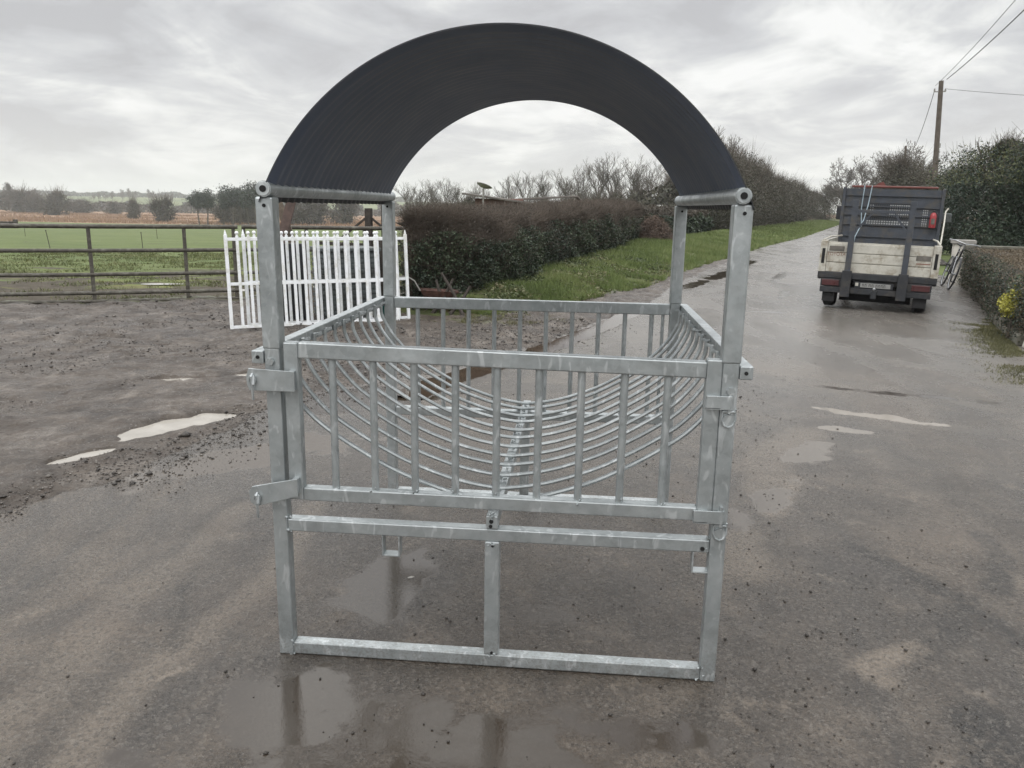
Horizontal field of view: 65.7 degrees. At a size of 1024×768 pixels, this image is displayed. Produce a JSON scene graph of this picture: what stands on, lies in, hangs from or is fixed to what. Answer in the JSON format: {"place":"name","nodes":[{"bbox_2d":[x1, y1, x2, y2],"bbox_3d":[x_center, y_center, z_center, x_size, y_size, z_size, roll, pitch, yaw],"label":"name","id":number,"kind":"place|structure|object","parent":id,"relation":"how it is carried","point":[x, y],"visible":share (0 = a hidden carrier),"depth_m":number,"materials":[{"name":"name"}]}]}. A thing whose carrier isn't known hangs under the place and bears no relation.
{"place":"outdoors","nodes":[
{"label":"outdoors","id":0,"kind":"place"},
{"bbox_2d":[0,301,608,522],"bbox_3d":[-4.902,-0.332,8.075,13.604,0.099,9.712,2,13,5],"label":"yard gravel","id":1,"kind":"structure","parent":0,"point":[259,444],"depth_m":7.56,"materials":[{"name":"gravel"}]},
{"bbox_2d":[0,259,726,520],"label":"muddy yard","id":2,"kind":"structure","parent":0,"point":[82,409],"depth_m":7.26,"materials":[{"name":"soil"}]},
{"bbox_2d":[46,449,114,464],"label":"puddle","id":3,"kind":"object","parent":2,"relation":"on","point":[82,455],"visible":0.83,"depth_m":4.93,"materials":[{"name":"liquid"}]},
{"bbox_2d":[0,223,239,303],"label":"field gate","id":4,"kind":"structure","parent":2,"relation":"on","point":[94,293],"depth_m":12.31,"materials":[{"name":"grey metal"}]},
{"bbox_2d":[117,413,235,440],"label":"puddle","id":5,"kind":"object","parent":2,"relation":"on","point":[161,427],"visible":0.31,"depth_m":5.65,"materials":[{"name":"liquid"}]},
{"bbox_2d":[260,202,314,309],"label":"crossed timbers","id":6,"kind":"object","parent":2,"relation":"on","point":[286,214],"depth_m":11.29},
{"bbox_2d":[281,243,305,319],"bbox_3d":[-2.946,-1.380,10.721,0.340,1.020,0.095,-5,14,-26],"label":"black board","id":7,"kind":"object","parent":2,"relation":"on","point":[302,278],"visible":0.27,"depth_m":10.69,"materials":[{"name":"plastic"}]},
{"bbox_2d":[223,230,399,328],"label":"white gate","id":8,"kind":"structure","parent":2,"relation":"on","point":[313,239],"depth_m":10.17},
{"bbox_2d":[0,296,630,521],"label":"yard clods","id":9,"kind":"object","parent":2,"relation":"on","point":[185,455],"visible":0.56,"depth_m":7.21,"materials":[{"name":"soil"}]},
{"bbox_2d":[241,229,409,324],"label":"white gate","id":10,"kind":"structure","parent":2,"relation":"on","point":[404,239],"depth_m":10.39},
{"bbox_2d":[310,246,380,318],"bbox_3d":[-2.312,-1.419,11.061,0.840,0.970,0.640,-5,14,-26],"label":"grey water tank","id":11,"kind":"object","parent":2,"relation":"on","point":[372,272],"visible":0.45,"depth_m":10.79,"materials":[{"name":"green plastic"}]},
{"bbox_3d":[-1.664,-2.086,13.852,0.100,1.481,0.086,2,13,5],"label":"gate post","id":12,"kind":"object","parent":2,"relation":"on","visible":0},
{"bbox_2d":[241,225,407,297],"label":"field gate","id":13,"kind":"structure","parent":12,"relation":"attached to","point":[306,228],"depth_m":13.20,"materials":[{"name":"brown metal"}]},
{"bbox_2d":[477,182,491,204],"bbox_3d":[-0.875,-5.104,24.894,0.481,2.360,0.485,2,13,5],"label":"dish aerial","id":14,"kind":"object","parent":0,"point":[483,185],"visible":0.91,"depth_m":24.58,"materials":[{"name":"grey metal"}]},
{"bbox_2d":[0,196,993,300],"bbox_3d":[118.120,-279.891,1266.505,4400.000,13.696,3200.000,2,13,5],"label":"field","id":15,"kind":"structure","parent":0,"point":[35,238],"depth_m":37.93,"materials":[{"name":"plant"}]},
{"bbox_2d":[1,182,21,212],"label":"bare tree","id":16,"kind":"object","parent":15,"relation":"on","point":[8,187],"visible":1,"depth_m":403.73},
{"bbox_2d":[0,180,51,212],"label":"scrub bush","id":17,"kind":"object","parent":15,"relation":"on","point":[18,207],"visible":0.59,"depth_m":409.29,"materials":[{"name":"green plant"}]},
{"bbox_2d":[20,189,50,212],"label":"scrub bush","id":18,"kind":"object","parent":15,"relation":"on","point":[31,200],"visible":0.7,"depth_m":405.57,"materials":[{"name":"green plant"}]},
{"bbox_2d":[37,186,79,214],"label":"scrub bush","id":19,"kind":"object","parent":15,"relation":"on","point":[55,202],"visible":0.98,"depth_m":350.94,"materials":[{"name":"green plant"}]},
{"bbox_2d":[63,196,100,212],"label":"scrub bush","id":20,"kind":"object","parent":15,"relation":"on","point":[85,206],"visible":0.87,"depth_m":425.71,"materials":[{"name":"green plant"}]},
{"bbox_2d":[101,199,126,213],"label":"scrub bush","id":21,"kind":"object","parent":15,"relation":"on","point":[113,207],"visible":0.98,"depth_m":418.75,"materials":[{"name":"green plant"}]},
{"bbox_2d":[123,195,141,218],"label":"scrub bush","id":22,"kind":"object","parent":15,"relation":"on","point":[133,206],"visible":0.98,"depth_m":292.85,"materials":[{"name":"green plant"}]},
{"bbox_2d":[141,190,180,221],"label":"scrub bush","id":23,"kind":"object","parent":15,"relation":"on","point":[161,209],"visible":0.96,"depth_m":254.19,"materials":[{"name":"green plant"}]},
{"bbox_2d":[185,189,202,224],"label":"pine tree","id":24,"kind":"object","parent":15,"relation":"on","point":[191,201],"visible":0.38,"depth_m":230.10,"materials":[{"name":"green plant"}]},
{"bbox_2d":[0,211,401,225],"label":"reed bed","id":25,"kind":"object","parent":15,"relation":"on","point":[86,218],"visible":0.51,"depth_m":266.75,"materials":[{"name":"plant"}]},
{"bbox_2d":[0,248,403,300],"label":"field grass","id":26,"kind":"structure","parent":15,"relation":"on","point":[147,256],"depth_m":21.07,"materials":[{"name":"plant"}]},
{"bbox_2d":[0,201,404,216],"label":"hedgerow","id":27,"kind":"object","parent":15,"relation":"on","point":[185,208],"visible":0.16,"depth_m":495.54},
{"bbox_2d":[188,188,218,224],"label":"pine tree","id":28,"kind":"object","parent":15,"relation":"on","point":[205,199],"visible":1,"depth_m":225.32,"materials":[{"name":"green plant"}]},
{"bbox_2d":[0,190,411,201],"bbox_3d":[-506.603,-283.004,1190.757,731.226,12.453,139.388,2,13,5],"label":"woodland","id":29,"kind":"object","parent":15,"relation":"on","point":[181,195],"visible":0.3,"depth_m":1160.83,"materials":[{"name":"plant"}]},
{"bbox_2d":[215,190,230,224],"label":"pine tree","id":30,"kind":"object","parent":15,"relation":"on","point":[225,208],"visible":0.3,"depth_m":232.47,"materials":[{"name":"green plant"}]},
{"bbox_2d":[209,200,241,223],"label":"scrub bush","id":31,"kind":"object","parent":15,"relation":"on","point":[219,216],"visible":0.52,"depth_m":244.31,"materials":[{"name":"green plant"}]},
{"bbox_2d":[214,183,242,224],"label":"pine tree","id":32,"kind":"object","parent":15,"relation":"on","point":[227,202],"visible":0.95,"depth_m":228.96,"materials":[{"name":"green plant"}]},
{"bbox_2d":[232,184,243,224],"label":"pine tree","id":33,"kind":"object","parent":15,"relation":"on","point":[236,192],"visible":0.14,"depth_m":233.65,"materials":[{"name":"green plant"}]},
{"bbox_2d":[229,206,255,224],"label":"scrub bush","id":34,"kind":"object","parent":15,"relation":"on","point":[251,213],"visible":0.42,"depth_m":243.54,"materials":[{"name":"green plant"}]},
{"bbox_2d":[237,188,252,224],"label":"pine tree","id":35,"kind":"object","parent":15,"relation":"on","point":[244,205],"visible":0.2,"depth_m":230.22,"materials":[{"name":"green plant"}]},
{"bbox_2d":[234,179,259,219],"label":"pine tree","id":36,"kind":"object","parent":15,"relation":"on","point":[249,195],"visible":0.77,"depth_m":218.17,"materials":[{"name":"green plant"}]},
{"bbox_2d":[283,203,313,224],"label":"scrub bush","id":37,"kind":"object","parent":15,"relation":"on","point":[296,218],"visible":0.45,"depth_m":243.48,"materials":[{"name":"green plant"}]},
{"bbox_2d":[299,202,332,224],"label":"scrub bush","id":38,"kind":"object","parent":15,"relation":"on","point":[318,210],"visible":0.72,"depth_m":247.62,"materials":[{"name":"green plant"}]},
{"bbox_2d":[326,203,363,223],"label":"scrub bush","id":39,"kind":"object","parent":15,"relation":"on","point":[347,212],"visible":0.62,"depth_m":261.81,"materials":[{"name":"green plant"}]},
{"bbox_2d":[319,208,402,247],"bbox_3d":[-2.523,-2.234,14.060,2.001,1.720,0.110,3,13,10],"label":"strainer post","id":40,"kind":"object","parent":15,"relation":"on","point":[368,219],"visible":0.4,"depth_m":13.90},
{"bbox_2d":[393,182,420,210],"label":"bare tree","id":41,"kind":"object","parent":15,"relation":"on","point":[412,195],"visible":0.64,"depth_m":145.51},
{"bbox_2d":[405,179,437,208],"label":"bare tree","id":42,"kind":"object","parent":15,"relation":"on","point":[423,197],"visible":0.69,"depth_m":145.85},
{"bbox_2d":[418,179,442,204],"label":"bare tree","id":43,"kind":"object","parent":15,"relation":"on","point":[436,192],"visible":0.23,"depth_m":150.34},
{"bbox_2d":[429,178,465,205],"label":"bare tree","id":44,"kind":"object","parent":15,"relation":"on","point":[443,192],"visible":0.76,"depth_m":145.53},
{"bbox_2d":[443,183,475,205],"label":"bare tree","id":45,"kind":"object","parent":15,"relation":"on","point":[456,193],"visible":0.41,"depth_m":145.26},
{"bbox_2d":[456,184,475,207],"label":"evergreen shrub","id":46,"kind":"object","parent":15,"relation":"on","point":[469,199],"visible":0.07,"depth_m":72.62,"materials":[{"name":"green plant"}]},
{"bbox_2d":[452,184,490,204],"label":"bare tree","id":47,"kind":"object","parent":15,"relation":"on","point":[478,190],"visible":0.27,"depth_m":144.89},
{"bbox_2d":[462,193,532,206],"bbox_3d":[-0.312,-5.349,26.651,2.550,2.069,2.950,1,13,0],"label":"lean to shed","id":48,"kind":"object","parent":15,"relation":"on","point":[493,199],"visible":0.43,"depth_m":25.37,"materials":[{"name":"metal"}]},
{"bbox_2d":[492,176,516,198],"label":"bare tree","id":49,"kind":"object","parent":15,"relation":"on","point":[506,191],"visible":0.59,"depth_m":116.11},
{"bbox_2d":[505,172,548,201],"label":"bare tree","id":50,"kind":"object","parent":15,"relation":"on","point":[528,184],"visible":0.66,"depth_m":111.55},
{"bbox_2d":[526,169,554,201],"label":"bare tree","id":51,"kind":"object","parent":15,"relation":"on","point":[541,184],"visible":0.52,"depth_m":110.91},
{"bbox_2d":[516,195,581,202],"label":"tin roof shed","id":52,"kind":"structure","parent":15,"relation":"on","point":[556,197],"depth_m":26.07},
{"bbox_2d":[540,170,576,200],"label":"bare tree","id":53,"kind":"object","parent":15,"relation":"on","point":[559,190],"visible":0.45,"depth_m":108.80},
{"bbox_2d":[559,168,593,198],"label":"bare tree","id":54,"kind":"object","parent":15,"relation":"on","point":[583,174],"visible":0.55,"depth_m":106.36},
{"bbox_2d":[578,186,611,200],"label":"evergreen shrub","id":55,"kind":"object","parent":15,"relation":"on","point":[600,195],"visible":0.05,"depth_m":92.24,"materials":[{"name":"green plant"}]},
{"bbox_2d":[569,156,629,199],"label":"bare tree","id":56,"kind":"object","parent":15,"relation":"on","point":[605,177],"visible":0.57,"depth_m":104.73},
{"bbox_2d":[590,153,632,197],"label":"bare tree","id":57,"kind":"object","parent":15,"relation":"on","point":[613,178],"visible":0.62,"depth_m":101.50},
{"bbox_2d":[594,180,647,201],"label":"evergreen shrub","id":58,"kind":"object","parent":15,"relation":"on","point":[613,195],"visible":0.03,"depth_m":92.59,"materials":[{"name":"green plant"}]},
{"bbox_2d":[613,173,655,205],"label":"evergreen shrub","id":59,"kind":"object","parent":15,"relation":"on","point":[640,196],"visible":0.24,"depth_m":86.48,"materials":[{"name":"green plant"}]},
{"bbox_2d":[611,159,667,204],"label":"bare tree","id":60,"kind":"object","parent":15,"relation":"on","point":[656,175],"visible":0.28,"depth_m":104.56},
{"bbox_2d":[619,154,663,199],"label":"bare tree","id":61,"kind":"object","parent":15,"relation":"on","point":[635,180],"visible":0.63,"depth_m":101.43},
{"bbox_2d":[636,165,678,207],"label":"evergreen shrub","id":62,"kind":"object","parent":15,"relation":"on","point":[668,187],"visible":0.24,"depth_m":83.49,"materials":[{"name":"green plant"}]},
{"bbox_2d":[721,134,750,169],"bbox_3d":[14.923,-14.181,56.767,4.008,7.242,4.452,-7,15,-30],"label":"bare tree","id":63,"kind":"object","parent":15,"relation":"on","point":[732,146],"visible":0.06,"depth_m":56.30,"materials":[{"name":"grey plant"}]},
{"bbox_2d":[822,157,857,205],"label":"bare tree","id":64,"kind":"object","parent":15,"relation":"on","point":[836,190],"visible":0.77,"depth_m":116.17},
{"bbox_2d":[841,154,880,193],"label":"bare tree","id":65,"kind":"object","parent":15,"relation":"on","point":[861,167],"visible":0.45,"depth_m":106.24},
{"bbox_2d":[866,139,924,183],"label":"bare tree","id":66,"kind":"object","parent":15,"relation":"on","point":[889,157],"visible":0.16,"depth_m":95.60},
{"bbox_2d":[865,143,942,189],"bbox_3d":[30.097,-14.534,60.247,8.190,7.795,8.095,5,13,19],"label":"roadside tree","id":67,"kind":"object","parent":15,"relation":"on","point":[902,172],"visible":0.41,"depth_m":59.31,"materials":[{"name":"green plant"}]},
{"bbox_2d":[869,151,940,189],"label":"roadside tree","id":68,"kind":"object","parent":15,"relation":"on","point":[907,160],"visible":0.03,"depth_m":68.77,"materials":[{"name":"green plant"}]},
{"bbox_2d":[931,80,945,186],"bbox_3d":[21.510,-11.155,40.494,0.920,8.164,0.300,2,13,5],"label":"utility pole","id":69,"kind":"object","parent":15,"relation":"on","point":[937,143],"visible":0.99,"depth_m":40.03,"materials":[{"name":"brown wood"}]},
{"bbox_2d":[946,10,1023,79],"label":"overhead wire","id":70,"kind":"object","parent":69,"relation":"attached to","point":[987,44],"visible":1,"depth_m":30.75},
{"bbox_2d":[927,161,1007,253],"bbox_3d":[17.592,-6.827,31.094,3.924,4.058,3.348,10,15,35],"label":"conifer tree","id":71,"kind":"object","parent":15,"relation":"on","point":[945,243],"visible":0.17,"depth_m":31.07,"materials":[{"name":"green plant"}]},
{"bbox_2d":[912,127,1023,249],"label":"conifer tree","id":72,"kind":"object","parent":15,"relation":"on","point":[980,158],"visible":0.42,"depth_m":25.79,"materials":[{"name":"green plant"}]},
{"bbox_2d":[944,127,1023,246],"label":"conifer tree","id":73,"kind":"object","parent":15,"relation":"on","point":[1015,165],"visible":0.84,"depth_m":24.00,"materials":[{"name":"green plant"}]},
{"bbox_2d":[957,243,1023,342],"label":"clipped hedge","id":74,"kind":"object","parent":15,"relation":"on","point":[993,275],"visible":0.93,"depth_m":12.61,"materials":[{"name":"green plant"}]},
{"bbox_2d":[0,225,1023,767],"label":"road","id":75,"kind":"structure","parent":0,"point":[88,577],"depth_m":3.26,"materials":[{"name":"asphalt"}]},
{"bbox_2d":[246,23,754,681],"bbox_3d":[0.010,-0.199,3.267,1.603,2.066,1.690,2,13,5],"label":"livestock feeder","id":76,"kind":"object","parent":75,"relation":"on","point":[364,133],"visible":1,"depth_m":2.65,"materials":[{"name":"metal"}]},
{"bbox_2d":[8,324,1020,767],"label":"road grit","id":77,"kind":"object","parent":75,"relation":"on","point":[686,600],"visible":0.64,"depth_m":3.12,"materials":[{"name":"gravel"}]},
{"bbox_2d":[397,314,640,397],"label":"puddle","id":78,"kind":"object","parent":75,"relation":"on","point":[613,321],"visible":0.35,"depth_m":9.12,"materials":[{"name":"grey liquid"}]},
{"bbox_2d":[403,312,1023,383],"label":"moss","id":79,"kind":"object","parent":75,"relation":"on","point":[990,331],"visible":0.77,"depth_m":9.79,"materials":[{"name":"plant"}]},
{"bbox_2d":[817,182,951,312],"bbox_3d":[6.837,-2.629,14.522,2.118,2.125,4.718,8,15,26],"label":"flatbed lorry","id":80,"kind":"object","parent":75,"relation":"on","point":[891,253],"visible":1,"depth_m":12.91,"materials":[{"name":"beige paint"}]},
{"bbox_2d":[854,185,872,239],"bbox_3d":[6.612,-3.153,14.968,0.208,1.165,0.370,8,15,26],"label":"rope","id":81,"kind":"object","parent":80,"relation":"hanging from","point":[861,207],"visible":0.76,"depth_m":15.00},
{"bbox_2d":[868,204,910,227],"bbox_3d":[7.136,-3.178,14.974,0.742,0.430,0.005,8,15,26],"label":"rear window","id":82,"kind":"structure","parent":80,"relation":"in","point":[894,219],"depth_m":14.99,"materials":[{"name":"glass"}]},
{"bbox_2d":[928,210,937,227],"bbox_3d":[7.718,-3.021,14.530,0.129,0.335,0.119,8,15,26],"label":"fire extinguisher","id":83,"kind":"object","parent":80,"relation":"attached to","point":[933,219],"visible":1,"depth_m":14.50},
{"bbox_2d":[940,239,980,289],"bbox_3d":[9.419,-2.539,16.917,0.617,1.015,1.736,20,18,17],"label":"bicycle","id":84,"kind":"object","parent":75,"relation":"on","point":[953,265],"visible":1,"depth_m":16.73,"materials":[{"name":"metal"}]},
{"bbox_2d":[948,239,976,279],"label":"gate pillar","id":85,"kind":"structure","parent":75,"relation":"on","point":[955,247],"depth_m":19.04,"materials":[{"name":"grey concrete"}]},
{"bbox_2d":[958,278,1023,345],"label":"kerb wall","id":86,"kind":"structure","parent":75,"relation":"on","point":[1015,339],"depth_m":10.90,"materials":[{"name":"stone"}]},
{"bbox_2d":[962,245,1023,271],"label":"garden wall","id":87,"kind":"structure","parent":75,"relation":"on","point":[1000,247],"depth_m":17.85,"materials":[{"name":"stone"}]},
{"bbox_2d":[996,285,1023,337],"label":"yellow shrub","id":88,"kind":"object","parent":75,"relation":"on","point":[1005,304],"visible":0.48,"depth_m":10.04,"materials":[{"name":"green plant"}]},
{"bbox_2d":[0,0,1023,212],"label":"sky","id":89,"kind":"structure","parent":0,"point":[182,96],"materials":[{"name":"grey"}]},
{"bbox_2d":[309,218,839,316],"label":"verge bank","id":90,"kind":"structure","parent":0,"point":[480,293],"depth_m":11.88,"materials":[{"name":"green plant"}]},
{"bbox_2d":[378,240,383,295],"bbox_3d":[-1.802,-1.525,11.322,0.250,1.080,0.100,-2,13,-12],"label":"timber post","id":91,"kind":"object","parent":90,"relation":"on","point":[381,258],"depth_m":11.22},
{"bbox_2d":[412,288,461,312],"bbox_3d":[-1.107,-1.205,11.612,0.731,0.369,0.403,-1,13,-9],"label":"wheelbarrow","id":92,"kind":"object","parent":90,"relation":"on","point":[431,292],"visible":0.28,"depth_m":11.43,"materials":[{"name":"brown metal"}]},
{"bbox_2d":[431,272,470,315],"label":"cut branches","id":93,"kind":"object","parent":90,"relation":"on","point":[452,311],"visible":0.62,"depth_m":11.43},
{"bbox_2d":[395,195,648,296],"bbox_3d":[1.439,-4.168,21.653,2.488,2.226,21.869,4,13,15],"label":"field hedge","id":94,"kind":"object","parent":90,"relation":"on","point":[463,247],"visible":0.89,"depth_m":13.29,"materials":[{"name":"green plant"}]},
{"bbox_2d":[423,261,668,314],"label":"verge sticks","id":95,"kind":"object","parent":90,"relation":"on","point":[537,287],"visible":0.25,"depth_m":13.66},
{"bbox_2d":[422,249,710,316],"bbox_3d":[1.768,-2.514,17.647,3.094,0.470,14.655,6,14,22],"label":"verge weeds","id":96,"kind":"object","parent":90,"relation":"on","point":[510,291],"visible":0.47,"depth_m":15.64,"materials":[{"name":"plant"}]},
{"bbox_2d":[638,212,672,240],"bbox_3d":[5.702,-6.002,31.653,2.485,1.836,2.637,-8,15,-35],"label":"bramble clump","id":97,"kind":"object","parent":90,"relation":"on","point":[654,227],"visible":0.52,"depth_m":31.07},
{"bbox_2d":[638,203,714,233],"bbox_3d":[7.263,-7.825,38.775,2.696,2.039,14.518,7,14,24],"label":"field hedge","id":98,"kind":"object","parent":90,"relation":"on","point":[698,220],"visible":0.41,"depth_m":39.78,"materials":[{"name":"green plant"}]},
{"bbox_2d":[673,137,775,230],"bbox_3d":[13.319,-12.291,50.254,6.388,7.073,6.462,-10,17,-40],"label":"roadside tree","id":99,"kind":"object","parent":90,"relation":"on","point":[720,221],"visible":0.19,"depth_m":49.58,"materials":[{"name":"brown plant"}]},
{"bbox_2d":[674,139,778,227],"bbox_3d":[14.881,-13.417,54.316,7.072,6.954,7.065,-2,13,-14],"label":"roadside tree","id":100,"kind":"object","parent":90,"relation":"on","point":[755,171],"visible":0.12,"depth_m":53.55,"materials":[{"name":"brown plant"}]},
{"bbox_2d":[732,142,776,226],"bbox_3d":[16.262,-14.291,58.922,6.726,7.362,6.648,3,13,10],"label":"roadside tree","id":101,"kind":"object","parent":90,"relation":"on","point":[755,184],"visible":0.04,"depth_m":58.03,"materials":[{"name":"brown plant"}]},
{"bbox_2d":[694,219,838,241],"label":"verge grass","id":102,"kind":"structure","parent":90,"relation":"on","point":[783,232],"depth_m":56.47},
{"bbox_2d":[748,152,793,225],"bbox_3d":[19.312,-15.392,64.056,6.794,6.687,6.800,11,16,37],"label":"roadside tree","id":103,"kind":"object","parent":90,"relation":"on","point":[775,197],"visible":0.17,"depth_m":63.73,"materials":[{"name":"brown plant"}]},
{"bbox_2d":[756,162,801,224],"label":"roadside tree","id":104,"kind":"object","parent":90,"relation":"on","point":[783,186],"visible":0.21,"depth_m":69.49,"materials":[{"name":"green plant"}]},
{"bbox_2d":[767,165,808,223],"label":"roadside tree","id":105,"kind":"object","parent":90,"relation":"on","point":[784,212],"visible":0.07,"depth_m":75.94,"materials":[{"name":"green plant"}]},
{"bbox_2d":[775,169,816,222],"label":"roadside tree","id":106,"kind":"object","parent":90,"relation":"on","point":[796,203],"visible":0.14,"depth_m":84.77,"materials":[{"name":"green plant"}]},
{"bbox_2d":[784,176,817,221],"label":"roadside tree","id":107,"kind":"object","parent":90,"relation":"on","point":[802,216],"visible":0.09,"depth_m":95.15,"materials":[{"name":"green plant"}]},
{"bbox_2d":[791,179,824,220],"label":"roadside tree","id":108,"kind":"object","parent":90,"relation":"on","point":[805,214],"visible":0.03,"depth_m":107.34,"materials":[{"name":"green plant"}]},
{"bbox_2d":[801,185,831,220],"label":"roadside tree","id":109,"kind":"object","parent":90,"relation":"on","point":[818,215],"visible":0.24,"depth_m":120.61,"materials":[{"name":"green plant"}]},
{"bbox_2d":[814,181,840,219],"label":"roadside tree","id":110,"kind":"object","parent":90,"relation":"on","point":[828,211],"visible":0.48,"depth_m":133.66,"materials":[{"name":"grey plant"}]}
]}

